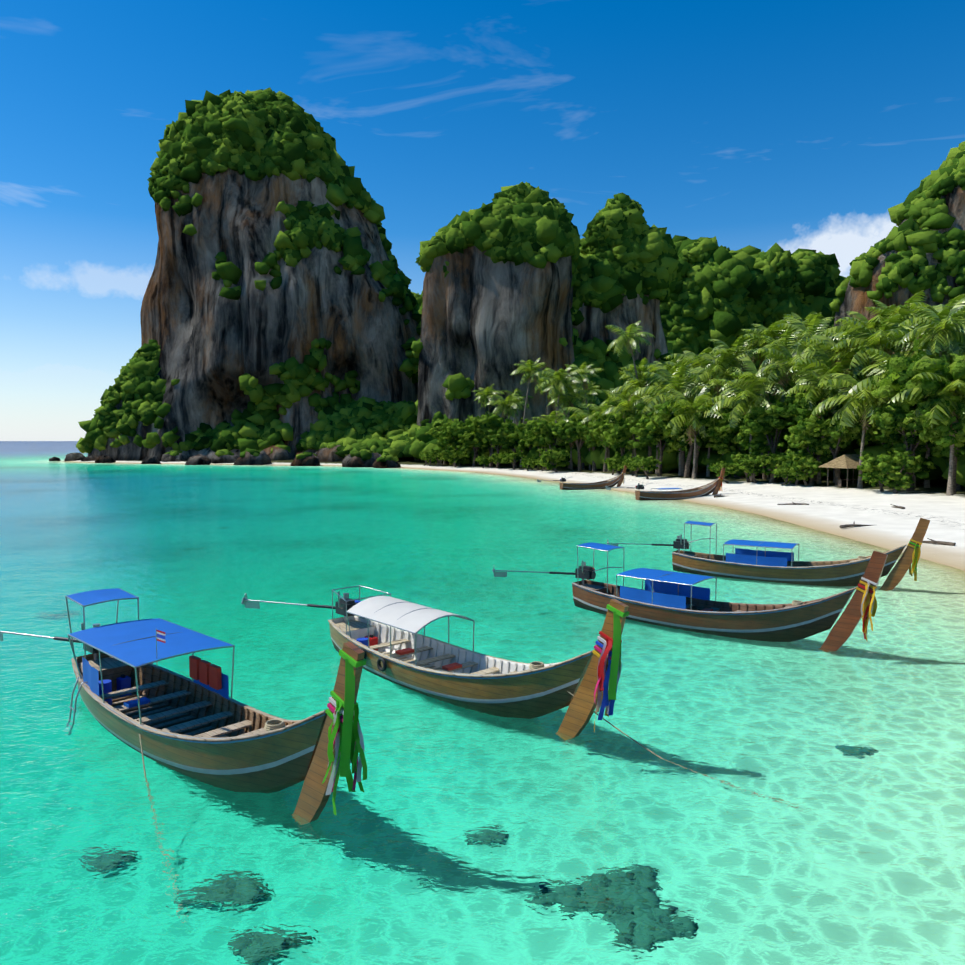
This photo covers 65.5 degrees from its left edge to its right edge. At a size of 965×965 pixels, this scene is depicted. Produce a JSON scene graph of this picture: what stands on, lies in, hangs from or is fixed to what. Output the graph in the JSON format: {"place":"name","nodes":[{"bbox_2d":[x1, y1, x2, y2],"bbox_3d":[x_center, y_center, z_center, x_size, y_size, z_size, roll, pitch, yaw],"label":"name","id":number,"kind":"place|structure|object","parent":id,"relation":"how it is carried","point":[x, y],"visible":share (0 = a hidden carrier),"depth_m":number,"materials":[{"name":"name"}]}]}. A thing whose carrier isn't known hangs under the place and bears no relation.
{"place":"outdoors","nodes":[
{"label":"outdoors","id":0,"kind":"place"},
{"bbox_2d":[133,87,421,460],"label":"limestone cliff","id":1,"kind":"structure","parent":0,"point":[213,345],"depth_m":213.65,"materials":[{"name":"stone"}]},
{"bbox_2d":[292,396,416,459],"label":"forested hill","id":2,"kind":"structure","parent":1,"relation":"attached to","point":[363,415],"depth_m":205.95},
{"bbox_2d":[0,441,964,964],"bbox_3d":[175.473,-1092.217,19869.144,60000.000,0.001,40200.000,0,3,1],"label":"water surface","id":3,"kind":"object","parent":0,"point":[802,801],"depth_m":14.41,"materials":[{"name":"liquid"}]},
{"bbox_2d":[76,340,211,460],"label":"forested hill","id":4,"kind":"structure","parent":3,"relation":"on","point":[138,388],"depth_m":217.26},
{"bbox_2d":[0,588,366,822],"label":"longtail boat","id":5,"kind":"object","parent":3,"relation":"on","point":[203,726],"visible":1,"depth_m":14.41,"materials":[{"name":"brown wood"}]},
{"bbox_2d":[233,448,271,464],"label":"boulder","id":6,"kind":"object","parent":3,"relation":"on","point":[263,458],"depth_m":189.29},
{"bbox_2d":[290,452,319,465],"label":"boulder","id":7,"kind":"object","parent":3,"relation":"on","point":[312,460],"depth_m":182.03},
{"bbox_2d":[315,442,343,461],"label":"boulder","id":8,"kind":"object","parent":3,"relation":"on","point":[326,454],"depth_m":196.17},
{"bbox_2d":[342,445,380,466],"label":"boulder","id":9,"kind":"object","parent":3,"relation":"on","point":[350,461],"depth_m":174.36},
{"bbox_2d":[241,585,628,737],"bbox_3d":[-1.646,3.696,19.309,13.069,3.386,2.342,3,4,40],"label":"longtail boat","id":10,"kind":"object","parent":3,"relation":"on","point":[381,631],"visible":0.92,"depth_m":17.30,"materials":[{"name":"brown wood"}]},
{"bbox_2d":[406,182,581,460],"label":"cliff","id":11,"kind":"structure","parent":3,"relation":"on","point":[490,319],"depth_m":183.45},
{"bbox_2d":[415,226,450,441],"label":"limestone cliff","id":12,"kind":"structure","parent":11,"relation":"attached to","point":[443,355],"depth_m":188.40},
{"bbox_2d":[552,198,584,356],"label":"rock cliff","id":13,"kind":"structure","parent":3,"relation":"on","point":[577,316],"depth_m":192.96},
{"bbox_2d":[537,465,626,489],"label":"longtail boat","id":14,"kind":"object","parent":3,"relation":"on","point":[617,480],"visible":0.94,"depth_m":95.13,"materials":[{"name":"brown wood"}]},
{"bbox_2d":[606,468,725,499],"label":"longtail boat","id":15,"kind":"object","parent":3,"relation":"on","point":[715,487],"visible":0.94,"depth_m":78.16,"materials":[{"name":"brown wood"}]},
{"bbox_2d":[492,543,887,650],"bbox_3d":[6.315,3.369,25.228,12.997,3.386,2.324,2,4,33],"label":"longtail boat","id":16,"kind":"object","parent":3,"relation":"on","point":[676,600],"visible":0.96,"depth_m":23.72,"materials":[{"name":"brown wood"}]},
{"bbox_2d":[607,518,929,589],"bbox_3d":[12.169,2.918,33.390,13.174,3.386,2.164,2,4,26],"label":"longtail boat","id":17,"kind":"object","parent":3,"relation":"on","point":[768,566],"visible":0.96,"depth_m":32.30,"materials":[{"name":"brown wood"}]},
{"bbox_2d":[0,0,964,440],"label":"sky","id":18,"kind":"structure","parent":0,"point":[793,125],"materials":[{"name":"blue"}]},
{"bbox_2d":[66,458,964,570],"bbox_3d":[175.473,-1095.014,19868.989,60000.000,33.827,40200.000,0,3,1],"label":"ground","id":19,"kind":"structure","parent":0,"point":[832,507],"depth_m":68.62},
{"bbox_2d":[161,450,186,461],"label":"boulder","id":20,"kind":"object","parent":19,"relation":"on","point":[181,457],"depth_m":206.84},
{"bbox_2d":[185,454,210,464],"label":"boulder","id":21,"kind":"object","parent":19,"relation":"on","point":[199,459],"visible":0.69,"depth_m":190.26,"materials":[{"name":"stone"}]},
{"bbox_2d":[210,449,238,463],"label":"boulder","id":22,"kind":"object","parent":19,"relation":"on","point":[215,459],"depth_m":197.55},
{"bbox_2d":[264,441,293,460],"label":"boulder","id":23,"kind":"object","parent":19,"relation":"on","point":[278,453],"depth_m":205.35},
{"bbox_2d":[372,452,400,467],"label":"boulder","id":24,"kind":"object","parent":19,"relation":"on","point":[389,464],"depth_m":169.34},
{"bbox_2d":[438,423,468,465],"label":"beach tree","id":25,"kind":"object","parent":19,"relation":"on","point":[449,437],"visible":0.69,"depth_m":163.51,"materials":[{"name":"green plant"}]},
{"bbox_2d":[437,448,470,466],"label":"beach bush","id":26,"kind":"object","parent":19,"relation":"on","point":[456,455],"visible":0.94,"depth_m":161.87,"materials":[{"name":"green plant"}]},
{"bbox_2d":[455,431,489,466],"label":"beach tree","id":27,"kind":"object","parent":19,"relation":"on","point":[467,441],"visible":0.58,"depth_m":158.99,"materials":[{"name":"green plant"}]},
{"bbox_2d":[473,384,503,415],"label":"palm","id":28,"kind":"object","parent":19,"relation":"on","point":[486,394],"visible":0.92,"depth_m":175.42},
{"bbox_2d":[468,412,516,466],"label":"beach tree","id":29,"kind":"object","parent":19,"relation":"on","point":[488,422],"visible":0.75,"depth_m":155.47,"materials":[{"name":"green plant"}]},
{"bbox_2d":[479,428,514,467],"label":"beach tree","id":30,"kind":"object","parent":19,"relation":"on","point":[494,437],"visible":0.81,"depth_m":153.35,"materials":[{"name":"green plant"}]},
{"bbox_2d":[485,392,529,419],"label":"palm","id":31,"kind":"object","parent":19,"relation":"on","point":[506,405],"visible":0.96,"depth_m":167.82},
{"bbox_2d":[495,450,524,469],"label":"beach bush","id":32,"kind":"object","parent":19,"relation":"on","point":[510,457],"visible":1,"depth_m":147.94,"materials":[{"name":"green plant"}]},
{"bbox_2d":[510,357,547,466],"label":"palm","id":33,"kind":"object","parent":19,"relation":"on","point":[528,368],"visible":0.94,"depth_m":153.13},
{"bbox_2d":[518,428,545,469],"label":"beach tree","id":34,"kind":"object","parent":19,"relation":"on","point":[528,440],"visible":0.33,"depth_m":144.44,"materials":[{"name":"green plant"}]},
{"bbox_2d":[507,418,561,451],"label":"beach tree","id":35,"kind":"object","parent":19,"relation":"on","point":[519,429],"visible":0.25,"depth_m":150.13,"materials":[{"name":"green plant"}]},
{"bbox_2d":[525,416,570,470],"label":"beach tree","id":36,"kind":"object","parent":19,"relation":"on","point":[543,431],"visible":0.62,"depth_m":137.84,"materials":[{"name":"green plant"}]},
{"bbox_2d":[532,448,569,471],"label":"beach bush","id":37,"kind":"object","parent":19,"relation":"on","point":[553,457],"visible":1,"depth_m":133.27,"materials":[{"name":"green plant"}]},
{"bbox_2d":[537,365,587,442],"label":"palm","id":38,"kind":"object","parent":19,"relation":"on","point":[560,378],"visible":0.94,"depth_m":139.79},
{"bbox_2d":[546,409,584,468],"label":"palm","id":39,"kind":"object","parent":19,"relation":"on","point":[555,417],"visible":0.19,"depth_m":139.26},
{"bbox_2d":[548,386,589,467],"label":"palm","id":40,"kind":"object","parent":19,"relation":"on","point":[571,400],"visible":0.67,"depth_m":142.69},
{"bbox_2d":[552,415,594,470],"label":"beach tree","id":41,"kind":"object","parent":19,"relation":"on","point":[566,431],"visible":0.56,"depth_m":133.16,"materials":[{"name":"green plant"}]},
{"bbox_2d":[564,361,602,413],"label":"palm","id":42,"kind":"object","parent":19,"relation":"on","point":[585,381],"visible":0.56,"depth_m":145.90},
{"bbox_2d":[561,402,609,469],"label":"palm","id":43,"kind":"object","parent":19,"relation":"on","point":[583,413],"visible":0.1,"depth_m":135.73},
{"bbox_2d":[574,381,602,405],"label":"palm","id":44,"kind":"object","parent":19,"relation":"on","point":[592,392],"visible":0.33,"depth_m":165.24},
{"bbox_2d":[580,418,609,471],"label":"beach tree","id":45,"kind":"object","parent":19,"relation":"on","point":[595,432],"visible":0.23,"depth_m":127.98,"materials":[{"name":"green plant"}]},
{"bbox_2d":[581,397,615,457],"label":"palm","id":46,"kind":"object","parent":19,"relation":"on","point":[608,401],"visible":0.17,"depth_m":128.58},
{"bbox_2d":[588,407,639,471],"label":"beach tree","id":47,"kind":"object","parent":19,"relation":"on","point":[600,416],"visible":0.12,"depth_m":125.29,"materials":[{"name":"green plant"}]},
{"bbox_2d":[602,393,649,456],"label":"palm","id":48,"kind":"object","parent":19,"relation":"on","point":[626,404],"visible":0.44,"depth_m":118.23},
{"bbox_2d":[605,320,654,378],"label":"palm","id":49,"kind":"object","parent":19,"relation":"on","point":[622,339],"visible":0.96,"depth_m":122.98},
{"bbox_2d":[570,192,692,412],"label":"cliff","id":50,"kind":"structure","parent":19,"relation":"on","point":[650,265],"depth_m":195.53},
{"bbox_2d":[598,196,644,360],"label":"rock cliff","id":51,"kind":"structure","parent":50,"relation":"attached to","point":[625,313],"depth_m":196.04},
{"bbox_2d":[603,401,664,473],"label":"beach tree","id":52,"kind":"object","parent":19,"relation":"on","point":[617,432],"visible":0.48,"depth_m":117.58,"materials":[{"name":"green plant"}]},
{"bbox_2d":[612,370,660,400],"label":"palm","id":53,"kind":"object","parent":19,"relation":"on","point":[634,383],"visible":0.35,"depth_m":123.19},
{"bbox_2d":[622,399,654,472],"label":"beach tree","id":54,"kind":"object","parent":19,"relation":"on","point":[641,405],"visible":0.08,"depth_m":116.31,"materials":[{"name":"green plant"}]},
{"bbox_2d":[632,455,661,478],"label":"beach bush","id":55,"kind":"object","parent":19,"relation":"on","point":[647,464],"visible":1,"depth_m":106.96,"materials":[{"name":"green plant"}]},
{"bbox_2d":[627,412,667,475],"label":"beach tree","id":56,"kind":"object","parent":19,"relation":"on","point":[652,436],"visible":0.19,"depth_m":109.21,"materials":[{"name":"green plant"}]},
{"bbox_2d":[630,384,665,473],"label":"palm","id":57,"kind":"object","parent":19,"relation":"on","point":[646,397],"visible":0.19,"depth_m":115.87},
{"bbox_2d":[335,403,964,486],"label":"bushes","id":58,"kind":"object","parent":19,"relation":"on","point":[395,443],"visible":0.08,"depth_m":128.33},
{"bbox_2d":[631,364,703,475],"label":"palm","id":59,"kind":"object","parent":19,"relation":"on","point":[681,385],"visible":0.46,"depth_m":109.28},
{"bbox_2d":[638,361,698,395],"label":"palm","id":60,"kind":"object","parent":19,"relation":"on","point":[654,368],"visible":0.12,"depth_m":118.97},
{"bbox_2d":[637,399,726,475],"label":"beach tree","id":61,"kind":"object","parent":19,"relation":"on","point":[652,424],"visible":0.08,"depth_m":107.71,"materials":[{"name":"green plant"}]},
{"bbox_2d":[654,382,730,478],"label":"palm","id":62,"kind":"object","parent":19,"relation":"on","point":[704,399],"visible":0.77,"depth_m":101.80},
{"bbox_2d":[663,404,724,477],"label":"beach tree","id":63,"kind":"object","parent":19,"relation":"on","point":[670,439],"visible":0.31,"depth_m":104.15,"materials":[{"name":"green plant"}]},
{"bbox_2d":[665,345,723,386],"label":"palm","id":64,"kind":"object","parent":19,"relation":"on","point":[691,359],"visible":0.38,"depth_m":115.95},
{"bbox_2d":[652,399,737,477],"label":"beach tree","id":65,"kind":"object","parent":19,"relation":"on","point":[667,415],"visible":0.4,"depth_m":104.58,"materials":[{"name":"green plant"}]},
{"bbox_2d":[679,363,753,476],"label":"palm","id":66,"kind":"object","parent":19,"relation":"on","point":[711,390],"visible":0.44,"depth_m":105.95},
{"bbox_2d":[685,347,750,454],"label":"palm","id":67,"kind":"object","parent":19,"relation":"on","point":[708,372],"visible":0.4,"depth_m":105.09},
{"bbox_2d":[660,236,775,406],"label":"round hill","id":68,"kind":"structure","parent":19,"relation":"on","point":[720,293],"depth_m":270.06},
{"bbox_2d":[697,405,746,476],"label":"beach tree","id":69,"kind":"object","parent":19,"relation":"on","point":[721,421],"visible":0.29,"depth_m":101.18,"materials":[{"name":"green plant"}]},
{"bbox_2d":[711,462,735,483],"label":"beach bush","id":70,"kind":"object","parent":19,"relation":"on","point":[717,467],"visible":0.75,"depth_m":93.21,"materials":[{"name":"green plant"}]},
{"bbox_2d":[708,419,746,477],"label":"beach tree","id":71,"kind":"object","parent":19,"relation":"on","point":[729,438],"visible":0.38,"depth_m":99.94,"materials":[{"name":"green plant"}]},
{"bbox_2d":[705,335,762,383],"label":"palm","id":72,"kind":"object","parent":19,"relation":"on","point":[739,341],"visible":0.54,"depth_m":105.12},
{"bbox_2d":[730,451,760,481],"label":"tree","id":73,"kind":"object","parent":19,"relation":"on","point":[741,456],"visible":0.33,"depth_m":92.63,"materials":[{"name":"green plant"}]},
{"bbox_2d":[709,377,788,480],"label":"palm","id":74,"kind":"object","parent":19,"relation":"on","point":[736,411],"visible":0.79,"depth_m":92.86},
{"bbox_2d":[733,456,771,482],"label":"beach bush","id":75,"kind":"object","parent":19,"relation":"on","point":[751,467],"visible":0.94,"depth_m":90.46,"materials":[{"name":"green plant"}]},
{"bbox_2d":[719,356,797,480],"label":"palm","id":76,"kind":"object","parent":19,"relation":"on","point":[750,378],"visible":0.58,"depth_m":93.17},
{"bbox_2d":[732,319,794,473],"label":"palm","id":77,"kind":"object","parent":19,"relation":"on","point":[754,345],"visible":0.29,"depth_m":104.03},
{"bbox_2d":[737,424,792,479],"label":"beach tree","id":78,"kind":"object","parent":19,"relation":"on","point":[745,441],"visible":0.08,"depth_m":95.11,"materials":[{"name":"green plant"}]},
{"bbox_2d":[738,392,794,481],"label":"beach tree","id":79,"kind":"object","parent":19,"relation":"on","point":[759,424],"visible":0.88,"depth_m":90.24,"materials":[{"name":"green plant"}]},
{"bbox_2d":[756,451,784,483],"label":"tree","id":80,"kind":"object","parent":19,"relation":"on","point":[771,459],"visible":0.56,"depth_m":89.15,"materials":[{"name":"green plant"}]},
{"bbox_2d":[747,320,795,401],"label":"palm","id":81,"kind":"object","parent":19,"relation":"on","point":[761,331],"visible":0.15,"depth_m":104.66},
{"bbox_2d":[753,328,811,402],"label":"palm","id":82,"kind":"object","parent":19,"relation":"on","point":[788,344],"visible":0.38,"depth_m":94.89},
{"bbox_2d":[752,342,820,479],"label":"palm","id":83,"kind":"object","parent":19,"relation":"on","point":[787,366],"visible":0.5,"depth_m":91.84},
{"bbox_2d":[778,447,818,484],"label":"tree","id":84,"kind":"object","parent":19,"relation":"on","point":[790,454],"visible":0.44,"depth_m":85.13,"materials":[{"name":"green plant"}]},
{"bbox_2d":[784,453,826,485],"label":"beach bush","id":85,"kind":"object","parent":19,"relation":"on","point":[802,467],"visible":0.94,"depth_m":83.74,"materials":[{"name":"green plant"}]},
{"bbox_2d":[774,313,841,349],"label":"palm","id":86,"kind":"object","parent":19,"relation":"on","point":[817,328],"visible":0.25,"depth_m":96.10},
{"bbox_2d":[777,388,843,480],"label":"beach tree","id":87,"kind":"object","parent":19,"relation":"on","point":[798,412],"visible":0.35,"depth_m":86.61,"materials":[{"name":"green plant"}]},
{"bbox_2d":[778,432,844,484],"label":"beach tree","id":88,"kind":"object","parent":19,"relation":"on","point":[817,446],"visible":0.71,"depth_m":84.04,"materials":[{"name":"green plant"}]},
{"bbox_2d":[785,363,871,483],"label":"palm","id":89,"kind":"object","parent":19,"relation":"on","point":[813,379],"visible":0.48,"depth_m":85.14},
{"bbox_2d":[787,409,870,484],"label":"beach tree","id":90,"kind":"object","parent":19,"relation":"on","point":[814,423],"visible":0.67,"depth_m":82.59,"materials":[{"name":"green plant"}]},
{"bbox_2d":[792,321,865,404],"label":"palm","id":91,"kind":"object","parent":19,"relation":"on","point":[823,341],"visible":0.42,"depth_m":86.81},
{"bbox_2d":[786,329,885,388],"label":"palm","id":92,"kind":"object","parent":19,"relation":"on","point":[791,370],"visible":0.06,"depth_m":88.11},
{"bbox_2d":[795,342,879,482],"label":"palm","id":93,"kind":"object","parent":19,"relation":"on","point":[813,363],"visible":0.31,"depth_m":85.04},
{"bbox_2d":[819,454,859,488],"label":"beach hut","id":94,"kind":"object","parent":19,"relation":"on","point":[847,461],"visible":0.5,"depth_m":81.00,"materials":[{"name":"wicker"}]},
{"bbox_2d":[811,370,891,487],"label":"palm","id":95,"kind":"object","parent":19,"relation":"on","point":[862,402],"visible":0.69,"depth_m":79.39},
{"bbox_2d":[822,404,909,482],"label":"beach tree","id":96,"kind":"object","parent":19,"relation":"on","point":[858,445],"visible":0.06,"depth_m":81.97,"materials":[{"name":"green plant"}]},
{"bbox_2d":[820,305,917,387],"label":"palm","id":97,"kind":"object","parent":19,"relation":"on","point":[875,320],"visible":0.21,"depth_m":90.13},
{"bbox_2d":[858,469,891,491],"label":"beach bush","id":98,"kind":"object","parent":19,"relation":"on","point":[870,478],"visible":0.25,"depth_m":75.06,"materials":[{"name":"green plant"}]},
{"bbox_2d":[831,314,932,481],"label":"palm","id":99,"kind":"object","parent":19,"relation":"on","point":[866,337],"visible":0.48,"depth_m":81.87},
{"bbox_2d":[857,450,935,493],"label":"beach bush","id":100,"kind":"object","parent":19,"relation":"on","point":[884,464],"visible":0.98,"depth_m":72.23,"materials":[{"name":"green plant"}]},
{"bbox_2d":[867,427,930,456],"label":"beach tree","id":101,"kind":"object","parent":19,"relation":"on","point":[882,438],"visible":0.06,"depth_m":78.33,"materials":[{"name":"green plant"}]},
{"bbox_2d":[864,290,941,352],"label":"palm","id":102,"kind":"object","parent":19,"relation":"on","point":[904,310],"visible":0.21,"depth_m":88.54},
{"bbox_2d":[845,333,964,488],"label":"palm","id":103,"kind":"object","parent":19,"relation":"on","point":[880,356],"visible":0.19,"depth_m":76.43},
{"bbox_2d":[871,403,947,490],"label":"beach tree","id":104,"kind":"object","parent":19,"relation":"on","point":[892,422],"visible":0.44,"depth_m":73.59,"materials":[{"name":"green plant"}]},
{"bbox_2d":[869,339,964,490],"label":"beach tree","id":105,"kind":"object","parent":19,"relation":"on","point":[903,371],"visible":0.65,"depth_m":68.80,"materials":[{"name":"green plant"}]},
{"bbox_2d":[878,308,964,483],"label":"palm","id":106,"kind":"object","parent":19,"relation":"on","point":[902,331],"visible":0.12,"depth_m":78.67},
{"bbox_2d":[887,353,964,495],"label":"palm","id":107,"kind":"object","parent":19,"relation":"on","point":[957,384],"visible":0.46,"depth_m":67.20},
{"bbox_2d":[899,297,964,487],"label":"palm","id":108,"kind":"object","parent":19,"relation":"on","point":[948,326],"visible":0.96,"depth_m":72.67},
{"bbox_2d":[906,392,964,493],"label":"beach tree","id":109,"kind":"object","parent":19,"relation":"on","point":[925,408],"visible":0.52,"depth_m":67.24,"materials":[{"name":"green plant"}]},
{"bbox_2d":[907,294,964,444],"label":"palm","id":110,"kind":"object","parent":19,"relation":"on","point":[954,301],"visible":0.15,"depth_m":80.62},
{"bbox_2d":[750,243,846,401],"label":"forested hill","id":111,"kind":"structure","parent":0,"point":[803,283],"depth_m":277.77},
{"bbox_2d":[829,141,964,375],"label":"cliff","id":112,"kind":"structure","parent":0,"point":[924,205],"depth_m":197.94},
{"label":"hill ridge","id":113,"kind":"structure","parent":0,"visible":0},
{"bbox_2d":[411,234,760,317],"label":"hill ridge","id":114,"kind":"structure","parent":113,"relation":"attached to","point":[677,240],"depth_m":316.10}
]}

